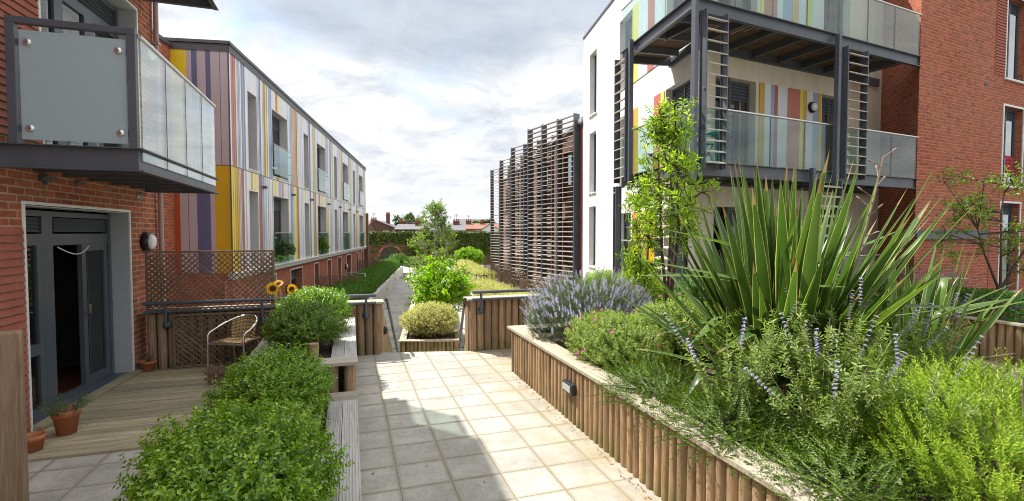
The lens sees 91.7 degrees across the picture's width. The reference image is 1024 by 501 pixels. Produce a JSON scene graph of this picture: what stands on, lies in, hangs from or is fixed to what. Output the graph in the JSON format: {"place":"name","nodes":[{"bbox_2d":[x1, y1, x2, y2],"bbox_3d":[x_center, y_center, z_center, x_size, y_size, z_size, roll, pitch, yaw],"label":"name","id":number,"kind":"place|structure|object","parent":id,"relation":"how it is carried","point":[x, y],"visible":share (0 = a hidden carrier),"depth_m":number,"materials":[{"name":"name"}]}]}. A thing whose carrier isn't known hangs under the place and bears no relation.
{"place":"outdoors","nodes":[
{"label":"outdoors","id":0,"kind":"place"},
{"bbox_2d":[294,264,519,351],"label":"path","id":1,"kind":"structure","parent":0,"point":[400,293],"depth_m":24.16,"materials":[{"name":"concrete"}]},
{"bbox_2d":[315,275,357,288],"bbox_3d":[-7.976,1.919,22.435,2.040,1.640,0.090,0,2,-3],"label":"trellis panel","id":2,"kind":"object","parent":1,"relation":"on","point":[355,279],"visible":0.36,"depth_m":22.39,"materials":[{"name":"wood"}]},
{"bbox_2d":[356,260,384,270],"bbox_3d":[-9.876,1.470,34.527,2.040,1.640,0.090,0,2,-3],"label":"trellis panel","id":3,"kind":"object","parent":1,"relation":"on","point":[360,266],"visible":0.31,"depth_m":34.48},
{"bbox_2d":[367,266,402,300],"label":"concrete wall","id":4,"kind":"structure","parent":1,"relation":"on","point":[383,291],"depth_m":28.59,"materials":[{"name":"concrete"}]},
{"bbox_2d":[382,299,398,351],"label":"stair wall","id":5,"kind":"structure","parent":1,"relation":"on","point":[386,345],"depth_m":8.86,"materials":[{"name":"brown wood"}]},
{"bbox_2d":[389,253,410,266],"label":"leafy bush","id":6,"kind":"object","parent":1,"relation":"on","point":[401,258],"visible":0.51,"depth_m":42.13,"materials":[{"name":"green plant"}]},
{"bbox_2d":[398,295,458,351],"bbox_3d":[-3.066,2.565,18.863,1.728,0.616,10.884,0,2,-9],"label":"log planter","id":7,"kind":"object","parent":1,"relation":"on","point":[408,341],"visible":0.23,"depth_m":13.66,"materials":[{"name":"wood"}]},
{"bbox_2d":[397,300,459,337],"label":"variegated bush","id":8,"kind":"object","parent":7,"relation":"on","point":[425,319],"visible":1,"depth_m":14.04,"materials":[{"name":"beige plant"}]},
{"bbox_2d":[404,254,481,314],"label":"hazel shrub","id":9,"kind":"object","parent":7,"relation":"on","point":[454,286],"visible":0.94,"depth_m":16.21,"materials":[{"name":"green plant"}]},
{"bbox_2d":[369,229,498,264],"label":"ivy wall","id":10,"kind":"structure","parent":1,"relation":"on","point":[383,245],"depth_m":53.80,"materials":[{"name":"green plant"}]},
{"bbox_2d":[400,198,473,281],"bbox_3d":[-3.985,-0.038,25.632,3.276,5.316,3.128,1,2,30],"label":"birch tree","id":11,"kind":"object","parent":1,"relation":"on","point":[435,209],"visible":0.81,"depth_m":25.50,"materials":[{"name":"green plant"}]},
{"bbox_2d":[458,298,469,350],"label":"stair wall","id":12,"kind":"structure","parent":1,"relation":"on","point":[462,321],"depth_m":9.24,"materials":[{"name":"brown wood"}]},
{"bbox_2d":[454,246,484,263],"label":"leafy bush","id":13,"kind":"object","parent":1,"relation":"on","point":[473,255],"visible":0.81,"depth_m":44.86,"materials":[{"name":"green plant"}]},
{"bbox_2d":[484,256,498,270],"bbox_3d":[-1.380,1.330,35.894,1.350,1.820,0.090,0,2,-2],"label":"trellis panel","id":14,"kind":"object","parent":1,"relation":"on","point":[488,263],"visible":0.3,"depth_m":35.86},
{"bbox_2d":[492,263,510,293],"bbox_3d":[-0.525,1.623,27.998,1.240,1.820,0.090,0,2,-2],"label":"trellis panel","id":15,"kind":"object","parent":1,"relation":"on","point":[498,272],"visible":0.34,"depth_m":27.97,"materials":[{"name":"wood"}]},
{"bbox_2d":[503,269,526,288],"bbox_3d":[0.220,1.790,23.501,1.250,1.820,0.090,0,2,-2],"label":"trellis panel","id":16,"kind":"object","parent":1,"relation":"on","point":[506,276],"visible":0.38,"depth_m":23.47,"materials":[{"name":"wood"}]},
{"bbox_2d":[490,113,582,292],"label":"louvred apartment block","id":17,"kind":"structure","parent":1,"relation":"on","point":[540,226],"depth_m":21.74,"materials":[{"name":"brown wood"}]},
{"bbox_2d":[566,219,572,264],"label":"window","id":18,"kind":"structure","parent":17,"relation":"in","point":[570,219],"depth_m":21.45,"materials":[{"name":"grey metal"}]},
{"bbox_2d":[566,152,572,199],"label":"window","id":19,"kind":"structure","parent":17,"relation":"in","point":[571,153],"depth_m":20.67,"materials":[{"name":"grey metal"}]},
{"bbox_2d":[521,278,560,292],"bbox_3d":[1.085,1.964,18.809,1.520,1.820,0.090,0,2,-2],"label":"trellis panel","id":20,"kind":"object","parent":1,"relation":"on","point":[523,281],"visible":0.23,"depth_m":18.76,"materials":[{"name":"wood"}]},
{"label":"concrete wall","id":21,"kind":"object","parent":1,"relation":"on","visible":0},
{"bbox_2d":[469,278,538,295],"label":"variegated hedge","id":22,"kind":"object","parent":21,"relation":"on","point":[488,284],"visible":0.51,"depth_m":20.97,"materials":[{"name":"beige plant"}]},
{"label":"concrete wall","id":23,"kind":"object","parent":1,"relation":"on","visible":0},
{"bbox_2d":[453,259,495,281],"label":"variegated hedge","id":24,"kind":"object","parent":23,"relation":"on","point":[477,269],"visible":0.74,"depth_m":29.52,"materials":[{"name":"beige plant"}]},
{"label":"soil","id":25,"kind":"structure","parent":1,"relation":"on","visible":0},
{"bbox_2d":[313,258,400,299],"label":"lawn","id":26,"kind":"structure","parent":25,"relation":"on","point":[378,274],"depth_m":24.32,"materials":[{"name":"green plant"}]},
{"bbox_2d":[28,342,1023,500],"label":"terrace paving","id":27,"kind":"structure","parent":0,"point":[459,448],"depth_m":4.52,"materials":[{"name":"stone"}]},
{"bbox_2d":[0,329,28,500],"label":"gate post","id":28,"kind":"object","parent":27,"relation":"on","point":[14,480],"visible":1,"depth_m":3.33,"materials":[{"name":"wood"}]},
{"bbox_2d":[28,363,242,461],"bbox_3d":[-4.083,1.743,5.820,1.812,0.021,2.944,-1,2,-18],"label":"decking","id":29,"kind":"object","parent":27,"relation":"on","point":[120,417],"visible":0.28,"depth_m":5.36,"materials":[{"name":"wood"}]},
{"bbox_2d":[27,431,46,453],"bbox_3d":[-4.270,1.724,4.427,0.182,0.165,0.182,0,2,0],"label":"flower pot","id":30,"kind":"object","parent":29,"relation":"on","point":[35,441],"visible":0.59,"depth_m":4.41,"materials":[{"name":"ceramic"}]},
{"bbox_2d":[50,405,81,435],"bbox_3d":[-4.310,1.651,4.804,0.227,0.240,0.227,0,2,0],"label":"flower pot","id":31,"kind":"object","parent":29,"relation":"on","point":[65,425],"visible":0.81,"depth_m":4.74,"materials":[{"name":"ceramic"}]},
{"bbox_2d":[36,391,96,416],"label":"lavender plant","id":32,"kind":"object","parent":31,"relation":"in","point":[54,410],"visible":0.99,"depth_m":4.78,"materials":[{"name":"plant"}]},
{"bbox_2d":[139,359,156,371],"bbox_3d":[-5.100,1.616,6.965,0.203,0.150,0.203,0,2,0],"label":"flower pot","id":33,"kind":"object","parent":29,"relation":"on","point":[146,366],"visible":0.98,"depth_m":6.90,"materials":[{"name":"ceramic"}]},
{"bbox_2d":[204,364,238,384],"bbox_3d":[-3.664,1.589,6.364,0.490,0.248,0.050,0,2,-12],"label":"picket edging","id":34,"kind":"object","parent":29,"relation":"on","point":[210,372],"visible":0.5,"depth_m":6.32,"materials":[{"name":"wood"}]},
{"bbox_2d":[207,314,260,367],"bbox_3d":[-3.857,1.314,7.008,0.557,0.756,0.556,0,2,7],"label":"wicker armchair","id":35,"kind":"object","parent":29,"relation":"on","point":[243,330],"visible":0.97,"depth_m":7.12,"materials":[{"name":"wicker"}]},
{"bbox_2d":[157,390,361,500],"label":"bench planter","id":36,"kind":"object","parent":27,"relation":"on","point":[347,427],"visible":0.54,"depth_m":3.93,"materials":[{"name":"wood"}]},
{"bbox_2d":[112,393,354,500],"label":"box bush","id":37,"kind":"object","parent":36,"relation":"on","point":[246,452],"visible":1,"depth_m":2.52,"materials":[{"name":"green plant"}]},
{"bbox_2d":[199,341,337,433],"bbox_3d":[-1.995,1.159,4.123,1.034,0.772,1.178,0,2,0],"label":"box bush","id":38,"kind":"object","parent":36,"relation":"on","point":[263,375],"visible":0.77,"depth_m":3.99,"materials":[{"name":"green plant"}]},
{"bbox_2d":[140,294,383,368],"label":"log wall","id":39,"kind":"structure","parent":27,"relation":"on","point":[367,315],"depth_m":7.27,"materials":[{"name":"brown wood"}]},
{"bbox_2d":[144,250,274,310],"bbox_3d":[-4.386,0.425,7.274,1.660,0.850,0.037,-1,2,-18],"label":"trellis panel","id":40,"kind":"object","parent":39,"relation":"on","point":[148,274],"visible":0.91,"depth_m":7.24,"materials":[{"name":"wood"}]},
{"bbox_2d":[172,310,275,367],"bbox_3d":[-4.173,1.285,7.296,1.380,0.770,0.037,-1,2,-18],"label":"trellis panel","id":41,"kind":"object","parent":39,"relation":"attached to","point":[176,350],"visible":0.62,"depth_m":7.19,"materials":[{"name":"wood"}]},
{"bbox_2d":[238,317,357,392],"bbox_3d":[-2.533,1.314,6.238,1.105,0.853,2.830,-1,2,-18],"label":"bench planter","id":42,"kind":"object","parent":27,"relation":"on","point":[333,354],"visible":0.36,"depth_m":5.34,"materials":[{"name":"wood"}]},
{"bbox_2d":[266,282,278,308],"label":"sunflower","id":43,"kind":"object","parent":42,"relation":"on","point":[272,288],"visible":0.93,"depth_m":6.70,"materials":[{"name":"yellow plant"}]},
{"bbox_2d":[259,295,356,351],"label":"box bush","id":44,"kind":"object","parent":42,"relation":"on","point":[305,323],"visible":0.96,"depth_m":5.52,"materials":[{"name":"green plant"}]},
{"bbox_2d":[273,284,355,321],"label":"box bush","id":45,"kind":"object","parent":42,"relation":"on","point":[334,297],"visible":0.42,"depth_m":6.53,"materials":[{"name":"green plant"}]},
{"bbox_2d":[81,369,651,498],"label":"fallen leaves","id":46,"kind":"object","parent":27,"relation":"on","point":[511,428],"visible":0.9,"depth_m":4.34,"materials":[{"name":"brown plant"}]},
{"bbox_2d":[463,288,629,350],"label":"log wall","id":47,"kind":"structure","parent":27,"relation":"on","point":[492,317],"depth_m":8.31,"materials":[{"name":"brown wood"}]},
{"bbox_2d":[507,322,1021,500],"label":"log planter","id":48,"kind":"object","parent":27,"relation":"on","point":[544,367],"visible":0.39,"depth_m":3.87,"materials":[{"name":"wood"}]},
{"bbox_2d":[562,379,576,395],"bbox_3d":[0.590,1.407,5.105,0.077,0.110,0.240,-1,2,-18],"label":"bulkhead light","id":49,"kind":"object","parent":48,"relation":"attached to","point":[569,387],"visible":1,"depth_m":5.03,"materials":[{"name":"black plastic"}]},
{"bbox_2d":[520,265,655,343],"bbox_3d":[1.011,0.678,6.596,1.838,0.983,1.584,0,2,0],"label":"lavender bush","id":50,"kind":"object","parent":48,"relation":"on","point":[547,306],"visible":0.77,"depth_m":6.28,"materials":[{"name":"purple plant"}]},
{"bbox_2d":[579,268,629,301],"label":"leafy bush","id":51,"kind":"object","parent":48,"relation":"in","point":[607,273],"visible":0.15,"depth_m":8.01,"materials":[{"name":"green plant"}]},
{"bbox_2d":[564,305,679,376],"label":"rock rose","id":52,"kind":"object","parent":48,"relation":"on","point":[598,338],"visible":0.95,"depth_m":5.07,"materials":[{"name":"green plant"}]},
{"bbox_2d":[614,189,668,303],"bbox_3d":[1.997,0.110,7.604,0.802,2.156,0.814,2,3,37],"label":"sapling","id":53,"kind":"object","parent":48,"relation":"on","point":[636,264],"visible":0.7,"depth_m":7.55,"materials":[{"name":"green plant"}]},
{"bbox_2d":[618,270,666,303],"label":"euphorbia bush","id":54,"kind":"object","parent":48,"relation":"in","point":[658,289],"visible":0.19,"depth_m":8.12,"materials":[{"name":"green plant"}]},
{"bbox_2d":[581,344,725,424],"bbox_3d":[1.259,1.095,4.309,1.371,0.608,1.393,0,2,0],"label":"honeysuckle mound","id":55,"kind":"object","parent":48,"relation":"on","point":[637,380],"visible":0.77,"depth_m":4.15,"materials":[{"name":"green plant"}]},
{"bbox_2d":[628,292,719,355],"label":"rock rose","id":56,"kind":"object","parent":48,"relation":"on","point":[674,310],"visible":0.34,"depth_m":5.50,"materials":[{"name":"green plant"}]},
{"bbox_2d":[624,97,725,306],"bbox_3d":[2.115,-0.406,6.662,1.175,3.257,1.211,-1,2,-20],"label":"cherry tree","id":57,"kind":"object","parent":48,"relation":"on","point":[663,127],"visible":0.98,"depth_m":6.50,"materials":[{"name":"green plant"}]},
{"bbox_2d":[652,269,723,321],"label":"leafy bush","id":58,"kind":"object","parent":48,"relation":"in","point":[687,287],"visible":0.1,"depth_m":7.81,"materials":[{"name":"green plant"}]},
{"bbox_2d":[627,360,822,478],"bbox_3d":[1.494,1.105,3.453,1.341,0.643,1.389,0,2,0],"label":"honeysuckle mound","id":59,"kind":"object","parent":48,"relation":"on","point":[704,412],"visible":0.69,"depth_m":3.28,"materials":[{"name":"green plant"}]},
{"bbox_2d":[663,298,816,427],"bbox_3d":[1.614,0.817,3.596,1.065,0.945,0.738,-1,2,-27],"label":"bluebeard plant","id":60,"kind":"object","parent":48,"relation":"on","point":[746,378],"visible":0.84,"depth_m":3.46,"materials":[{"name":"green plant"}]},
{"bbox_2d":[616,148,1020,431],"bbox_3d":[2.339,0.382,4.259,2.732,2.509,2.823,0,2,0],"label":"flax plant","id":61,"kind":"object","parent":48,"relation":"on","point":[768,261],"visible":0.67,"depth_m":3.96,"materials":[{"name":"green plant"}]},
{"bbox_2d":[744,315,906,467],"bbox_3d":[1.916,0.833,3.079,0.822,0.950,0.688,1,2,30],"label":"bluebeard plant","id":62,"kind":"object","parent":48,"relation":"on","point":[829,415],"visible":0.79,"depth_m":2.96,"materials":[{"name":"green plant"}]},
{"bbox_2d":[765,288,921,429],"bbox_3d":[2.231,0.701,3.534,0.894,1.180,0.934,0,2,0],"label":"bluebeard plant","id":63,"kind":"object","parent":48,"relation":"on","point":[799,355],"visible":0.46,"depth_m":3.32,"materials":[{"name":"green plant"}]},
{"bbox_2d":[729,401,987,500],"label":"honeysuckle mound","id":64,"kind":"object","parent":48,"relation":"on","point":[888,478],"visible":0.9,"depth_m":2.59,"materials":[{"name":"green plant"}]},
{"bbox_2d":[804,278,949,400],"bbox_3d":[2.620,0.729,3.729,0.860,1.109,0.744,1,2,26],"label":"bluebeard plant","id":65,"kind":"object","parent":48,"relation":"on","point":[832,323],"visible":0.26,"depth_m":3.58,"materials":[{"name":"green plant"}]},
{"bbox_2d":[811,329,1022,484],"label":"bluebeard plant","id":66,"kind":"object","parent":48,"relation":"on","point":[869,397],"visible":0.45,"depth_m":2.74,"materials":[{"name":"green plant"}]},
{"bbox_2d":[861,293,973,388],"bbox_3d":[3.108,0.782,3.861,0.701,0.995,0.830,0,2,-12],"label":"bluebeard plant","id":67,"kind":"object","parent":48,"relation":"on","point":[946,333],"visible":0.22,"depth_m":3.70,"materials":[{"name":"green plant"}]},
{"bbox_2d":[836,232,1023,400],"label":"flax plant","id":68,"kind":"object","parent":48,"relation":"on","point":[966,343],"visible":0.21,"depth_m":4.24,"materials":[{"name":"green plant"}]},
{"bbox_2d":[836,345,1023,500],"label":"rosemary bush","id":69,"kind":"object","parent":48,"relation":"on","point":[1001,445],"visible":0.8,"depth_m":2.56,"materials":[{"name":"green plant"}]},
{"bbox_2d":[946,352,1021,400],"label":"leafy bush","id":70,"kind":"object","parent":48,"relation":"on","point":[982,369],"visible":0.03,"depth_m":4.36,"materials":[{"name":"green plant"}]},
{"bbox_2d":[868,291,1023,366],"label":"log planter","id":71,"kind":"object","parent":27,"relation":"on","point":[1001,334],"visible":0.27,"depth_m":7.54,"materials":[{"name":"wood"}]},
{"bbox_2d":[886,264,976,303],"bbox_3d":[7.743,0.651,9.303,1.762,0.840,1.380,0,2,0],"label":"russian sage","id":72,"kind":"object","parent":71,"relation":"on","point":[920,276],"visible":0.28,"depth_m":9.12,"materials":[{"name":"purple plant"}]},
{"bbox_2d":[870,281,1023,322],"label":"clipped hedge","id":73,"kind":"object","parent":71,"relation":"on","point":[1004,295],"visible":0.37,"depth_m":7.92,"materials":[{"name":"green plant"}]},
{"bbox_2d":[925,161,1023,303],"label":"crab apple tree","id":74,"kind":"object","parent":71,"relation":"on","point":[979,206],"visible":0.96,"depth_m":8.46,"materials":[{"name":"green plant"}]},
{"bbox_2d":[876,0,1023,296],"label":"brick apartment wing","id":75,"kind":"structure","parent":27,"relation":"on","point":[956,100],"depth_m":12.39,"materials":[{"name":"brick"}]},
{"bbox_2d":[1002,204,1011,289],"bbox_3d":[13.457,-0.088,13.696,1.080,2.400,0.060,-1,2,-25],"label":"window","id":76,"kind":"structure","parent":75,"relation":"in","point":[1007,208],"depth_m":13.86,"materials":[{"name":"grey metal"}]},
{"bbox_2d":[1003,155,1012,172],"bbox_3d":[13.288,-2.304,13.290,0.420,0.481,0.105,-1,2,-25],"label":"towel","id":77,"kind":"object","parent":75,"relation":"hanging from","point":[1009,160],"visible":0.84,"depth_m":13.29,"materials":[{"name":"fabric"}]},
{"bbox_2d":[1002,109,1015,180],"bbox_3d":[13.457,-2.806,13.595,1.080,2.100,0.060,-1,2,-25],"label":"window","id":78,"kind":"structure","parent":75,"relation":"in","point":[1010,115],"depth_m":13.73,"materials":[{"name":"grey metal"}]},
{"bbox_2d":[1006,1,1019,79],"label":"window","id":79,"kind":"structure","parent":75,"relation":"in","point":[1014,9],"depth_m":13.65,"materials":[{"name":"grey metal"}]},
{"bbox_2d":[152,0,1015,234],"label":"sky","id":80,"kind":"structure","parent":0,"point":[428,96],"materials":[{"name":"white"}]},
{"bbox_2d":[1002,236,1007,287],"bbox_3d":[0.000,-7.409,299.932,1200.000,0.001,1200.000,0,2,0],"label":"ground","id":81,"kind":"structure","parent":0,"point":[1003,270],"depth_m":55.30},
{"bbox_2d":[0,0,220,432],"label":"brick apartment block","id":82,"kind":"structure","parent":81,"relation":"on","point":[84,163],"depth_m":5.41,"materials":[{"name":"red brick"}]},
{"bbox_2d":[25,210,114,415],"bbox_3d":[-5.192,0.642,5.747,0.070,2.170,2.010,-1,2,-15],"label":"patio door","id":83,"kind":"structure","parent":82,"relation":"in","point":[42,242],"depth_m":5.47,"materials":[{"name":"grey metal"}]},
{"bbox_2d":[40,0,121,146],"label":"balcony door","id":84,"kind":"structure","parent":82,"relation":"in","point":[101,12],"depth_m":6.23,"materials":[{"name":"grey metal"}]},
{"bbox_2d":[77,243,110,384],"bbox_3d":[-5.332,0.779,6.386,0.108,1.730,0.585,-1,2,-15],"label":"door leaf","id":85,"kind":"structure","parent":82,"relation":"in","point":[87,377],"depth_m":6.19,"materials":[{"name":"grey metal"}]},
{"bbox_2d":[140,232,156,250],"bbox_3d":[-5.266,-0.128,7.225,0.142,0.280,0.280,-1,2,-15],"label":"wall lamp","id":86,"kind":"object","parent":82,"relation":"attached to","point":[148,241],"visible":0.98,"depth_m":7.14,"materials":[{"name":"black plastic"}]},
{"bbox_2d":[140,42,156,61],"bbox_3d":[-5.307,-2.902,7.277,0.142,0.280,0.280,-1,2,-15],"label":"wall lamp","id":87,"kind":"object","parent":82,"relation":"attached to","point":[147,54],"visible":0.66,"depth_m":7.19,"materials":[{"name":"glass"}]},
{"bbox_2d":[154,34,368,307],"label":"striped apartment block","id":88,"kind":"structure","parent":81,"relation":"on","point":[258,124],"depth_m":14.59,"materials":[{"name":"paint"}]},
{"bbox_2d":[272,115,279,177],"bbox_3d":[-8.190,-3.534,16.896,0.060,2.150,1.700,0,2,-9],"label":"window","id":89,"kind":"structure","parent":88,"relation":"in","point":[275,122],"depth_m":17.66,"materials":[{"name":"grey metal"}]},
{"bbox_2d":[273,198,281,260],"bbox_3d":[-8.190,-0.721,17.000,0.060,2.180,1.700,0,2,-9],"label":"window","id":90,"kind":"structure","parent":88,"relation":"in","point":[277,202],"depth_m":17.74,"materials":[{"name":"grey metal"}]},
{"bbox_2d":[274,240,295,260],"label":"balcony plant","id":91,"kind":"object","parent":88,"relation":"on","point":[282,248],"visible":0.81,"depth_m":17.00,"materials":[{"name":"green plant"}]},
{"bbox_2d":[318,236,329,252],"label":"balcony plant","id":92,"kind":"object","parent":88,"relation":"on","point":[323,244],"visible":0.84,"depth_m":23.11,"materials":[{"name":"green plant"}]},
{"bbox_2d":[370,212,395,231],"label":"terraced house","id":93,"kind":"structure","parent":81,"relation":"on","point":[386,225],"depth_m":78.11,"materials":[{"name":"brown brick"}]},
{"bbox_2d":[392,212,421,225],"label":"broadleaf tree","id":94,"kind":"object","parent":81,"relation":"on","point":[409,217],"visible":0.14,"depth_m":111.11,"materials":[{"name":"green plant"}]},
{"bbox_2d":[394,215,424,231],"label":"terraced house","id":95,"kind":"structure","parent":81,"relation":"on","point":[407,227],"depth_m":75.26,"materials":[{"name":"white brick"}]},
{"bbox_2d":[430,219,465,231],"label":"terraced house","id":96,"kind":"structure","parent":81,"relation":"on","point":[456,225],"depth_m":74.18,"materials":[{"name":"paint"}]},
{"bbox_2d":[464,215,498,231],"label":"terraced house","id":97,"kind":"structure","parent":81,"relation":"on","point":[470,226],"depth_m":100.36,"materials":[{"name":"orange brick"}]},
{"bbox_2d":[583,0,921,307],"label":"white apartment block","id":98,"kind":"structure","parent":81,"relation":"on","point":[756,77],"depth_m":11.31,"materials":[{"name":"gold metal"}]},
{"bbox_2d":[593,207,595,265],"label":"window","id":99,"kind":"structure","parent":98,"relation":"in","point":[594,244],"depth_m":17.63,"materials":[{"name":"grey metal"}]},
{"bbox_2d":[594,134,595,191],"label":"window","id":100,"kind":"structure","parent":98,"relation":"in","point":[594,134],"depth_m":17.54,"materials":[{"name":"grey metal"}]},
{"bbox_2d":[594,54,596,111],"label":"window","id":101,"kind":"structure","parent":98,"relation":"in","point":[595,80],"depth_m":17.44,"materials":[{"name":"grey metal"}]},
{"bbox_2d":[623,213,630,276],"bbox_3d":[3.442,-0.049,14.402,0.060,2.070,0.950,0,2,-9],"label":"window","id":102,"kind":"structure","parent":98,"relation":"in","point":[627,224],"depth_m":14.79,"materials":[{"name":"glass"}]},
{"bbox_2d":[625,15,632,48],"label":"window","id":103,"kind":"structure","parent":98,"relation":"in","point":[628,25],"depth_m":14.48,"materials":[{"name":"glass"}]},
{"bbox_2d":[683,125,713,160],"bbox_3d":[3.548,-1.986,9.448,0.424,0.861,0.457,-1,2,-25],"label":"folding chair","id":104,"kind":"object","parent":98,"relation":"on","point":[708,144],"visible":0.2,"depth_m":9.46,"materials":[{"name":"teal paint"}]},
{"bbox_2d":[672,78,729,162],"bbox_3d":[4.257,-2.736,11.289,0.750,2.070,1.150,0,2,-9],"label":"window","id":105,"kind":"structure","parent":98,"relation":"in","point":[683,91],"depth_m":11.18,"materials":[{"name":"grey metal"}]},
{"bbox_2d":[681,207,727,293],"bbox_3d":[4.257,0.063,11.393,0.750,2.070,1.150,0,2,-9],"label":"window","id":106,"kind":"structure","parent":98,"relation":"in","point":[718,246],"depth_m":11.13,"materials":[{"name":"grey metal"}]},
{"bbox_2d":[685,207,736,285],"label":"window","id":107,"kind":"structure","parent":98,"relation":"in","point":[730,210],"depth_m":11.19,"materials":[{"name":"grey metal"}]},
{"bbox_2d":[687,78,749,164],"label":"window","id":108,"kind":"structure","parent":98,"relation":"in","point":[739,92],"depth_m":11.17,"materials":[{"name":"grey metal"}]},
{"bbox_2d":[706,131,731,160],"bbox_3d":[3.979,-1.926,9.707,0.553,0.710,0.553,0,2,0],"label":"bistro table","id":109,"kind":"object","parent":98,"relation":"on","point":[715,134],"visible":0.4,"depth_m":9.68,"materials":[{"name":"glass"}]},
{"bbox_2d":[808,102,817,112],"bbox_3d":[7.191,-3.422,11.848,0.260,0.260,0.142,-1,2,-25],"label":"wall lamp","id":110,"kind":"object","parent":98,"relation":"attached to","point":[812,107],"visible":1,"depth_m":11.80,"materials":[{"name":"glass"}]},
{"bbox_2d":[820,97,833,170],"bbox_3d":[7.898,-2.783,12.556,1.020,2.070,0.160,-1,2,-25],"label":"window","id":111,"kind":"structure","parent":98,"relation":"in","point":[827,103],"depth_m":12.49,"materials":[{"name":"grey glass"}]},
{"bbox_2d":[824,0,843,34],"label":"window","id":112,"kind":"structure","parent":98,"relation":"in","point":[829,1],"depth_m":12.49,"materials":[{"name":"grey metal"}]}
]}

